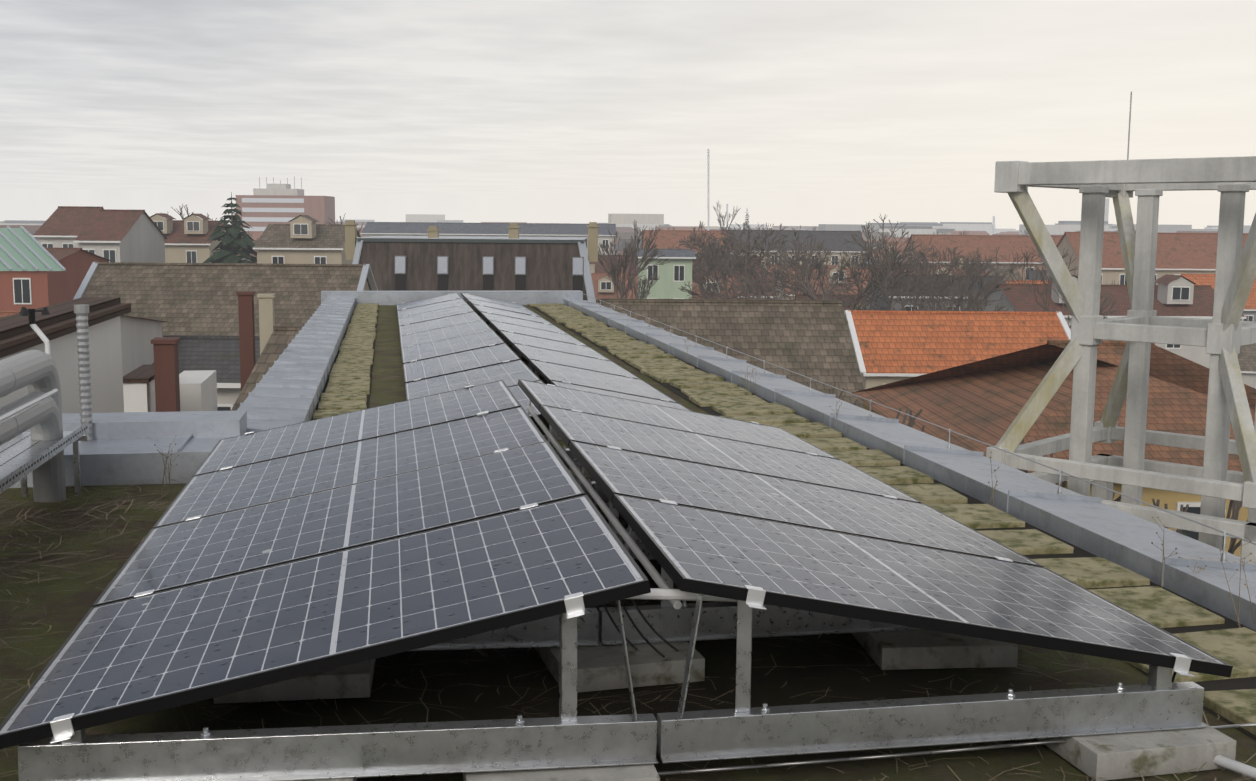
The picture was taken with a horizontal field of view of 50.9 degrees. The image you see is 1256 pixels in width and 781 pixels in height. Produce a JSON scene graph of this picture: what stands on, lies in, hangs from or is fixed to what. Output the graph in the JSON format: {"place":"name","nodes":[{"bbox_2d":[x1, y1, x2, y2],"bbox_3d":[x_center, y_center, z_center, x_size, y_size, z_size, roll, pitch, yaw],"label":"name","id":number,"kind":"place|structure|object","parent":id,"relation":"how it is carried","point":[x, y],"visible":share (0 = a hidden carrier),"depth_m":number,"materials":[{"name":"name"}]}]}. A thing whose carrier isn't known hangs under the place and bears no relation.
{"place":"outdoors","nodes":[
{"label":"outdoors","id":0,"kind":"place"},
{"bbox_2d":[0,225,41,231],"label":"town house","id":1,"kind":"structure","parent":0,"point":[30,228],"depth_m":409.97,"materials":[{"name":"red tile"}]},
{"bbox_2d":[0,220,44,224],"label":"block","id":2,"kind":"structure","parent":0,"point":[16,222],"depth_m":703.03,"materials":[{"name":"grey concrete"}]},
{"bbox_2d":[0,248,110,310],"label":"house","id":3,"kind":"structure","parent":0,"point":[19,290],"depth_m":74.91,"materials":[{"name":"paint"}]},
{"bbox_2d":[0,226,65,270],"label":"metal roof","id":4,"kind":"structure","parent":3,"relation":"on","point":[22,248],"depth_m":53.83,"materials":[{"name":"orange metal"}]},
{"bbox_2d":[32,206,103,247],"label":"white gable house","id":5,"kind":"structure","parent":0,"point":[62,226],"depth_m":110.72,"materials":[{"name":"red tile"}]},
{"bbox_2d":[0,311,165,375],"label":"house wall","id":6,"kind":"structure","parent":0,"point":[138,334],"depth_m":39.56,"materials":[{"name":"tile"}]},
{"bbox_2d":[150,213,237,262],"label":"house","id":7,"kind":"structure","parent":0,"point":[186,241],"depth_m":120.02,"materials":[{"name":"beige paint"}]},
{"bbox_2d":[73,262,377,336],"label":"tiled roof house","id":8,"kind":"structure","parent":0,"point":[190,298],"depth_m":60.88,"materials":[{"name":"tile"}]},
{"bbox_2d":[406,214,444,221],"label":"skyline block","id":9,"kind":"structure","parent":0,"point":[422,217],"depth_m":1561.40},
{"bbox_2d":[343,220,598,302],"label":"mansard house","id":10,"kind":"structure","parent":0,"point":[433,260],"depth_m":79.79,"materials":[{"name":"brown wood"}]},
{"bbox_2d":[361,222,615,254],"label":"building","id":11,"kind":"structure","parent":10,"relation":"attached to","point":[370,229],"depth_m":201.35,"materials":[{"name":"grey metal"}]},
{"bbox_2d":[614,239,641,253],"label":"town house","id":12,"kind":"structure","parent":0,"point":[621,241],"depth_m":404.91,"materials":[{"name":"tile"}]},
{"bbox_2d":[0,0,1255,229],"label":"sky","id":13,"kind":"structure","parent":0,"point":[805,112],"materials":[{"name":"white"}]},
{"bbox_2d":[608,214,663,225],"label":"skyline block","id":14,"kind":"structure","parent":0,"point":[638,218],"depth_m":948.06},
{"bbox_2d":[616,224,658,230],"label":"block","id":15,"kind":"structure","parent":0,"point":[646,226],"depth_m":857.17,"materials":[{"name":"concrete"}]},
{"bbox_2d":[655,227,704,229],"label":"town house","id":16,"kind":"structure","parent":0,"point":[681,228],"depth_m":580.45,"materials":[{"name":"orange tile"}]},
{"bbox_2d":[596,298,863,408],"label":"tiled roof house","id":17,"kind":"structure","parent":0,"point":[810,339],"depth_m":45.49,"materials":[{"name":"tile"}]},
{"bbox_2d":[730,224,766,229],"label":"block","id":18,"kind":"structure","parent":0,"point":[741,225],"depth_m":1460.39,"materials":[{"name":"concrete"}]},
{"bbox_2d":[861,232,889,239],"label":"town house","id":19,"kind":"structure","parent":0,"point":[875,234],"depth_m":571.84,"materials":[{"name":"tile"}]},
{"bbox_2d":[867,223,946,228],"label":"block","id":20,"kind":"structure","parent":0,"point":[937,225],"depth_m":813.54,"materials":[{"name":"grey concrete"}]},
{"bbox_2d":[879,226,935,236],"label":"block","id":21,"kind":"structure","parent":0,"point":[919,230],"depth_m":750.21,"materials":[{"name":"concrete"}]},
{"bbox_2d":[707,149,1108,232],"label":"distant tower block and masts","id":22,"kind":"structure","parent":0,"point":[1106,214],"depth_m":350.03,"materials":[{"name":"silver metal"}]},
{"bbox_2d":[940,222,994,234],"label":"block","id":23,"kind":"structure","parent":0,"point":[987,227],"depth_m":1216.06,"materials":[{"name":"concrete"}]},
{"bbox_2d":[946,231,988,234],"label":"town house","id":24,"kind":"structure","parent":0,"point":[971,232],"depth_m":617.98,"materials":[{"name":"orange tile"}]},
{"bbox_2d":[901,235,1061,279],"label":"house","id":25,"kind":"structure","parent":0,"point":[989,245],"depth_m":152.96,"materials":[{"name":"tile"}]},
{"bbox_2d":[1028,270,1046,279],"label":"town house","id":26,"kind":"structure","parent":0,"point":[1031,274],"depth_m":148.74,"materials":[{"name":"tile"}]},
{"bbox_2d":[852,340,1255,556],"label":"tiled roof","id":27,"kind":"structure","parent":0,"point":[985,400],"depth_m":31.08,"materials":[{"name":"orange tile"}]},
{"bbox_2d":[1019,224,1108,234],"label":"block","id":28,"kind":"structure","parent":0,"point":[1056,229],"depth_m":679.76,"materials":[{"name":"grey stone"}]},
{"bbox_2d":[1055,221,1111,228],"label":"block","id":29,"kind":"structure","parent":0,"point":[1074,223],"depth_m":795.93,"materials":[{"name":"grey concrete"}]},
{"bbox_2d":[1134,224,1191,232],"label":"block","id":30,"kind":"structure","parent":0,"point":[1168,228],"depth_m":856.97,"materials":[{"name":"grey stone"}]},
{"bbox_2d":[1181,274,1255,320],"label":"town house","id":31,"kind":"structure","parent":0,"point":[1249,312],"depth_m":126.76,"materials":[{"name":"orange tile"}]},
{"bbox_2d":[1238,344,1255,388],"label":"town house","id":32,"kind":"structure","parent":0,"point":[1247,358],"depth_m":108.45,"materials":[{"name":"tile"}]},
{"label":"ground","id":33,"kind":"structure","parent":0,"visible":0},
{"bbox_2d":[73,209,167,262],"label":"white gable house","id":34,"kind":"structure","parent":33,"relation":"on","point":[134,236],"depth_m":102.32,"materials":[{"name":"white paint"}]},
{"bbox_2d":[0,291,275,412],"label":"courtyard walls and chimneys","id":35,"kind":"structure","parent":33,"relation":"on","point":[161,384],"depth_m":14.49,"materials":[{"name":"white paint"}]},
{"bbox_2d":[152,335,259,410],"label":"building","id":36,"kind":"structure","parent":33,"relation":"on","point":[220,354],"depth_m":41.39,"materials":[{"name":"tile"}]},
{"bbox_2d":[203,192,256,262],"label":"conifer","id":37,"kind":"object","parent":33,"relation":"on","point":[234,240],"visible":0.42,"depth_m":111.16,"materials":[{"name":"green plant"}]},
{"bbox_2d":[231,326,303,410],"bbox_3d":[-7.860,5.763,34.523,2.435,14.910,8.780,0,7,-1],"label":"tiled roof","id":38,"kind":"object","parent":33,"relation":"on","point":[280,339],"visible":0.04,"depth_m":32.30,"materials":[{"name":"tile"}]},
{"bbox_2d":[236,176,334,231],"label":"apartment building","id":39,"kind":"structure","parent":33,"relation":"on","point":[262,209],"depth_m":418.70,"materials":[{"name":"grey"}]},
{"bbox_2d":[253,215,360,263],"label":"house","id":40,"kind":"structure","parent":33,"relation":"on","point":[300,239],"depth_m":105.18,"materials":[{"name":"tile"}]},
{"bbox_2d":[614,233,641,239],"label":"town house","id":41,"kind":"structure","parent":33,"relation":"on","point":[625,235],"depth_m":444.47,"materials":[{"name":"tile"}]},
{"bbox_2d":[597,219,669,298],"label":"bare tree","id":42,"kind":"object","parent":33,"relation":"on","point":[618,268],"visible":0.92,"depth_m":99.48,"materials":[{"name":"brown plant"}]},
{"bbox_2d":[635,249,695,298],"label":"pale green house","id":43,"kind":"structure","parent":33,"relation":"on","point":[675,273],"depth_m":118.25,"materials":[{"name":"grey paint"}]},
{"bbox_2d":[589,255,760,273],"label":"town house","id":44,"kind":"structure","parent":33,"relation":"on","point":[598,269],"depth_m":147.89,"materials":[{"name":"green paint"}]},
{"bbox_2d":[590,264,764,299],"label":"town house","id":45,"kind":"structure","parent":33,"relation":"on","point":[603,286],"depth_m":142.28,"materials":[{"name":"orange tile"}]},
{"bbox_2d":[641,230,729,254],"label":"house","id":46,"kind":"structure","parent":33,"relation":"on","point":[665,239],"depth_m":173.08,"materials":[{"name":"tile"}]},
{"bbox_2d":[676,230,744,298],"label":"bare tree","id":47,"kind":"object","parent":33,"relation":"on","point":[706,255],"visible":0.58,"depth_m":124.26,"materials":[{"name":"brown plant"}]},
{"bbox_2d":[713,203,740,229],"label":"tall bare tree","id":48,"kind":"object","parent":33,"relation":"on","point":[722,216],"visible":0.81,"depth_m":329.29,"materials":[{"name":"brown plant"}]},
{"bbox_2d":[679,221,793,299],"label":"bare tree","id":49,"kind":"object","parent":33,"relation":"on","point":[718,244],"visible":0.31,"depth_m":126.67,"materials":[{"name":"brown plant"}]},
{"bbox_2d":[737,263,777,299],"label":"town house","id":50,"kind":"structure","parent":33,"relation":"on","point":[770,279],"depth_m":142.88,"materials":[{"name":"grey tile"}]},
{"bbox_2d":[717,226,859,301],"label":"bare tree","id":51,"kind":"object","parent":33,"relation":"on","point":[797,254],"visible":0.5,"depth_m":96.14,"materials":[{"name":"brown plant"}]},
{"bbox_2d":[720,230,866,266],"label":"dark roof","id":52,"kind":"structure","parent":33,"relation":"on","point":[834,241],"depth_m":192.20,"materials":[{"name":"tile"}]},
{"bbox_2d":[755,236,848,299],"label":"bare tree","id":53,"kind":"object","parent":33,"relation":"on","point":[819,246],"visible":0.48,"depth_m":119.03,"materials":[{"name":"brown plant"}]},
{"bbox_2d":[679,214,956,309],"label":"bare tree","id":54,"kind":"object","parent":33,"relation":"on","point":[741,268],"visible":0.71,"depth_m":102.30,"materials":[{"name":"brown plant"}]},
{"bbox_2d":[795,294,866,311],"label":"town house","id":55,"kind":"structure","parent":33,"relation":"on","point":[820,296],"depth_m":112.23,"materials":[{"name":"red tile"}]},
{"bbox_2d":[818,224,879,231],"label":"block","id":56,"kind":"structure","parent":33,"relation":"on","point":[839,227],"depth_m":722.07,"materials":[{"name":"concrete"}]},
{"bbox_2d":[760,235,941,303],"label":"bare tree","id":57,"kind":"object","parent":33,"relation":"on","point":[778,277],"visible":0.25,"depth_m":105.24,"materials":[{"name":"brown plant"}]},
{"bbox_2d":[774,258,987,299],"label":"town house","id":58,"kind":"structure","parent":33,"relation":"on","point":[831,271],"depth_m":135.18,"materials":[{"name":"beige tile"}]},
{"bbox_2d":[828,389,953,443],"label":"dry weeds","id":59,"kind":"object","parent":33,"relation":"on","point":[911,423],"visible":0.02,"depth_m":23.40,"materials":[{"name":"brown plant"}]},
{"bbox_2d":[828,247,957,310],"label":"bare tree","id":60,"kind":"object","parent":33,"relation":"on","point":[848,264],"visible":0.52,"depth_m":93.12,"materials":[{"name":"brown plant"}]},
{"bbox_2d":[845,242,1009,310],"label":"bare tree","id":61,"kind":"object","parent":33,"relation":"on","point":[903,265],"visible":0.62,"depth_m":87.16,"materials":[{"name":"brown plant"}]},
{"bbox_2d":[866,275,1006,310],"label":"brown roof","id":62,"kind":"structure","parent":33,"relation":"on","point":[897,306],"depth_m":96.24,"materials":[{"name":"tile"}]},
{"bbox_2d":[853,259,1021,279],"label":"town house","id":63,"kind":"structure","parent":33,"relation":"on","point":[1005,269],"depth_m":139.14,"materials":[{"name":"tile"}]},
{"bbox_2d":[844,310,1070,388],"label":"roof","id":64,"kind":"structure","parent":33,"relation":"on","point":[891,346],"depth_m":68.40,"materials":[{"name":"tile"}]},
{"bbox_2d":[911,250,1008,310],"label":"bare tree","id":65,"kind":"object","parent":33,"relation":"on","point":[963,291],"visible":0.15,"depth_m":86.04,"materials":[{"name":"brown plant"}]},
{"bbox_2d":[923,247,1078,310],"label":"bare tree","id":66,"kind":"object","parent":33,"relation":"on","point":[998,267],"visible":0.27,"depth_m":94.03,"materials":[{"name":"brown plant"}]},
{"bbox_2d":[890,263,1117,327],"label":"bare tree","id":67,"kind":"object","parent":33,"relation":"on","point":[1104,303],"visible":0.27,"depth_m":78.94,"materials":[{"name":"brown plant"}]},
{"bbox_2d":[1019,439,1120,501],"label":"dry weeds","id":68,"kind":"object","parent":33,"relation":"on","point":[1118,499],"depth_m":19.82,"materials":[{"name":"brown plant"}]},
{"bbox_2d":[979,274,1246,367],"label":"house","id":69,"kind":"structure","parent":33,"relation":"on","point":[1182,296],"depth_m":86.61,"materials":[{"name":"red tile"}]},
{"bbox_2d":[986,91,1255,562],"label":"steel tower frame","id":70,"kind":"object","parent":33,"relation":"on","point":[1224,334],"depth_m":14.65,"materials":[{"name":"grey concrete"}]},
{"bbox_2d":[1047,232,1247,284],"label":"building","id":71,"kind":"structure","parent":33,"relation":"on","point":[1179,254],"depth_m":132.62,"materials":[{"name":"tile"}]},
{"bbox_2d":[1152,498,1247,553],"bbox_3d":[6.183,7.991,19.817,10.502,14.435,6.299,-4,8,-29],"label":"garden tree","id":72,"kind":"object","parent":33,"relation":"on","point":[1233,504],"visible":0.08,"depth_m":20.23,"materials":[{"name":"brown plant"}]},
{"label":"building walls","id":73,"kind":"object","parent":33,"relation":"on","visible":0},
{"bbox_2d":[0,305,1255,780],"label":"roof soil","id":74,"kind":"structure","parent":73,"relation":"on","point":[72,597],"depth_m":4.63,"materials":[{"name":"brown soil"}]},
{"bbox_2d":[0,304,93,502],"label":"ventilation ducts","id":75,"kind":"object","parent":74,"relation":"on","point":[37,450],"visible":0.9,"depth_m":7.29,"materials":[{"name":"metal"}]},
{"bbox_2d":[402,293,668,439],"bbox_3d":[-1.783,-0.688,17.099,2.246,0.307,15.705,-1,7,-10],"label":"mounting frame","id":76,"kind":"object","parent":74,"relation":"on","point":[513,349],"visible":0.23,"depth_m":14.82,"materials":[{"name":"metal"}]},
{"bbox_2d":[396,293,460,310],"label":"solar panel","id":77,"kind":"object","parent":76,"relation":"on","point":[427,301],"visible":0.73,"depth_m":23.72,"materials":[{"name":"blue"}]},
{"bbox_2d":[397,298,466,316],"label":"solar panel","id":78,"kind":"object","parent":76,"relation":"on","point":[430,307],"visible":0.81,"depth_m":22.06,"materials":[{"name":"blue"}]},
{"bbox_2d":[398,304,473,325],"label":"solar panel","id":79,"kind":"object","parent":76,"relation":"on","point":[435,314],"visible":0.81,"depth_m":20.31,"materials":[{"name":"black"}]},
{"bbox_2d":[399,311,482,335],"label":"solar panel","id":80,"kind":"object","parent":76,"relation":"on","point":[438,323],"visible":0.81,"depth_m":18.65,"materials":[{"name":"black"}]},
{"bbox_2d":[400,320,491,347],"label":"solar panel","id":81,"kind":"object","parent":76,"relation":"on","point":[443,333],"visible":0.71,"depth_m":16.95,"materials":[{"name":"black"}]},
{"bbox_2d":[401,330,504,363],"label":"solar panel","id":82,"kind":"object","parent":76,"relation":"on","point":[424,351],"visible":0.77,"depth_m":15.19,"materials":[{"name":"blue"}]},
{"bbox_2d":[403,343,520,382],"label":"solar panel","id":83,"kind":"object","parent":76,"relation":"on","point":[460,362],"visible":0.85,"depth_m":13.48,"materials":[{"name":"black"}]},
{"bbox_2d":[405,360,539,399],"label":"solar panel","id":84,"kind":"object","parent":76,"relation":"on","point":[511,373],"visible":0.65,"depth_m":12.02,"materials":[{"name":"black"}]},
{"bbox_2d":[461,293,528,309],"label":"solar panel","id":85,"kind":"object","parent":76,"relation":"on","point":[480,298],"visible":0.83,"depth_m":23.91,"materials":[{"name":"blue"}]},
{"bbox_2d":[466,298,540,316],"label":"solar panel","id":86,"kind":"object","parent":76,"relation":"on","point":[499,306],"visible":0.77,"depth_m":22.19,"materials":[{"name":"blue"}]},
{"bbox_2d":[472,304,552,324],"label":"solar panel","id":87,"kind":"object","parent":76,"relation":"on","point":[478,308],"visible":0.79,"depth_m":20.54,"materials":[{"name":"blue"}]},
{"bbox_2d":[480,311,568,334],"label":"solar panel","id":88,"kind":"object","parent":76,"relation":"on","point":[519,322],"visible":0.73,"depth_m":18.86,"materials":[{"name":"blue"}]},
{"bbox_2d":[508,380,543,420],"bbox_3d":[-1.125,0.153,10.187,1.134,0.035,1.700,-12,9,-9],"label":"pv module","id":89,"kind":"object","parent":76,"relation":"on","point":[521,397],"visible":0.04,"depth_m":10.23,"materials":[{"name":"silver metal"}]},
{"bbox_2d":[489,320,587,346],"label":"solar panel","id":90,"kind":"object","parent":76,"relation":"on","point":[529,331],"visible":0.67,"depth_m":17.12,"materials":[{"name":"blue"}]},
{"bbox_2d":[499,330,610,360],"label":"solar panel","id":91,"kind":"object","parent":76,"relation":"on","point":[510,338],"visible":0.83,"depth_m":15.41,"materials":[{"name":"black"}]},
{"bbox_2d":[512,343,639,378],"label":"solar panel","id":92,"kind":"object","parent":76,"relation":"on","point":[526,352],"visible":0.81,"depth_m":13.72,"materials":[{"name":"blue"}]},
{"bbox_2d":[528,359,677,402],"bbox_3d":[-0.269,-0.084,12.094,1.134,0.036,1.700,10,5,-11],"label":"solar panel","id":93,"kind":"object","parent":76,"relation":"on","point":[547,372],"visible":0.79,"depth_m":12.00,"materials":[{"name":"black"}]},
{"bbox_2d":[550,380,690,410],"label":"solar panel","id":94,"kind":"object","parent":76,"relation":"on","point":[624,396],"visible":0.15,"depth_m":11.01,"materials":[{"name":"black"}]},
{"bbox_2d":[18,384,1236,780],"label":"mounting frame","id":95,"kind":"object","parent":74,"relation":"on","point":[1152,726],"visible":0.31,"depth_m":3.79,"materials":[{"name":"metal"}]},
{"bbox_2d":[0,495,650,748],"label":"solar panel","id":96,"kind":"object","parent":95,"relation":"on","point":[151,653],"visible":1,"depth_m":3.79,"materials":[{"name":"black"}]},
{"bbox_2d":[92,441,584,606],"bbox_3d":[-1.070,0.488,5.098,1.700,0.035,1.134,-12,9,-9],"label":"solar panel","id":97,"kind":"object","parent":95,"relation":"on","point":[216,546],"visible":0.85,"depth_m":5.00,"materials":[{"name":"black"}]},
{"bbox_2d":[153,407,545,527],"bbox_3d":[-1.273,0.347,6.224,1.700,0.035,1.134,-12,9,-9],"label":"solar panel","id":98,"kind":"object","parent":95,"relation":"on","point":[237,488],"visible":0.79,"depth_m":6.16,"materials":[{"name":"black"}]},
{"bbox_2d":[192,380,520,475],"bbox_3d":[-1.480,0.201,7.350,1.700,0.035,1.134,-12,9,-9],"label":"solar panel","id":99,"kind":"object","parent":95,"relation":"on","point":[349,427],"visible":0.69,"depth_m":7.28,"materials":[{"name":"black"}]},
{"bbox_2d":[518,379,839,459],"bbox_3d":[0.249,0.172,7.663,1.700,0.035,1.134,11,5,-12],"label":"solar panel","id":100,"kind":"object","parent":95,"relation":"on","point":[537,394],"visible":0.77,"depth_m":7.60,"materials":[{"name":"black"}]},
{"bbox_2d":[539,404,922,502],"bbox_3d":[0.456,0.316,6.536,1.700,0.037,1.134,11,5,-11],"label":"solar panel","id":101,"kind":"object","parent":95,"relation":"on","point":[567,426],"visible":0.88,"depth_m":6.46,"materials":[{"name":"black"}]},
{"bbox_2d":[569,441,1043,566],"bbox_3d":[0.662,0.462,5.410,1.700,0.035,1.134,11,5,-11],"label":"solar panel","id":102,"kind":"object","parent":95,"relation":"on","point":[611,471],"visible":0.77,"depth_m":5.31,"materials":[{"name":"black"}]},
{"bbox_2d":[612,494,1232,676],"bbox_3d":[0.865,0.607,4.281,1.700,0.035,1.134,11,5,-11],"label":"solar panel","id":103,"kind":"object","parent":95,"relation":"on","point":[713,553],"visible":1,"depth_m":4.08,"materials":[{"name":"black"}]},
{"bbox_2d":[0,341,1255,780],"bbox_3d":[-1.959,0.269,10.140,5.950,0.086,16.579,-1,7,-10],"label":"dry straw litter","id":104,"kind":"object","parent":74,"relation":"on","point":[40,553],"visible":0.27,"depth_m":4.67,"materials":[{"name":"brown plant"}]},
{"bbox_2d":[154,338,1255,662],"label":"dry weed stalks","id":105,"kind":"object","parent":74,"relation":"on","point":[988,504],"visible":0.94,"depth_m":5.70,"materials":[{"name":"plant"}]},
{"bbox_2d":[312,303,1255,739],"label":"paving slabs","id":106,"kind":"structure","parent":74,"relation":"on","point":[1210,631],"depth_m":7.76,"materials":[{"name":"concrete"},{"name":"moss"}]},
{"bbox_2d":[657,723,1255,779],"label":"cable conduit","id":107,"kind":"object","parent":74,"relation":"on","point":[1234,765],"visible":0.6,"depth_m":3.81,"materials":[{"name":"silver metal"}]},
{"bbox_2d":[10,290,1255,630],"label":"parapet copings","id":108,"kind":"object","parent":73,"relation":"on","point":[122,448],"visible":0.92,"depth_m":8.44,"materials":[{"name":"metal"}]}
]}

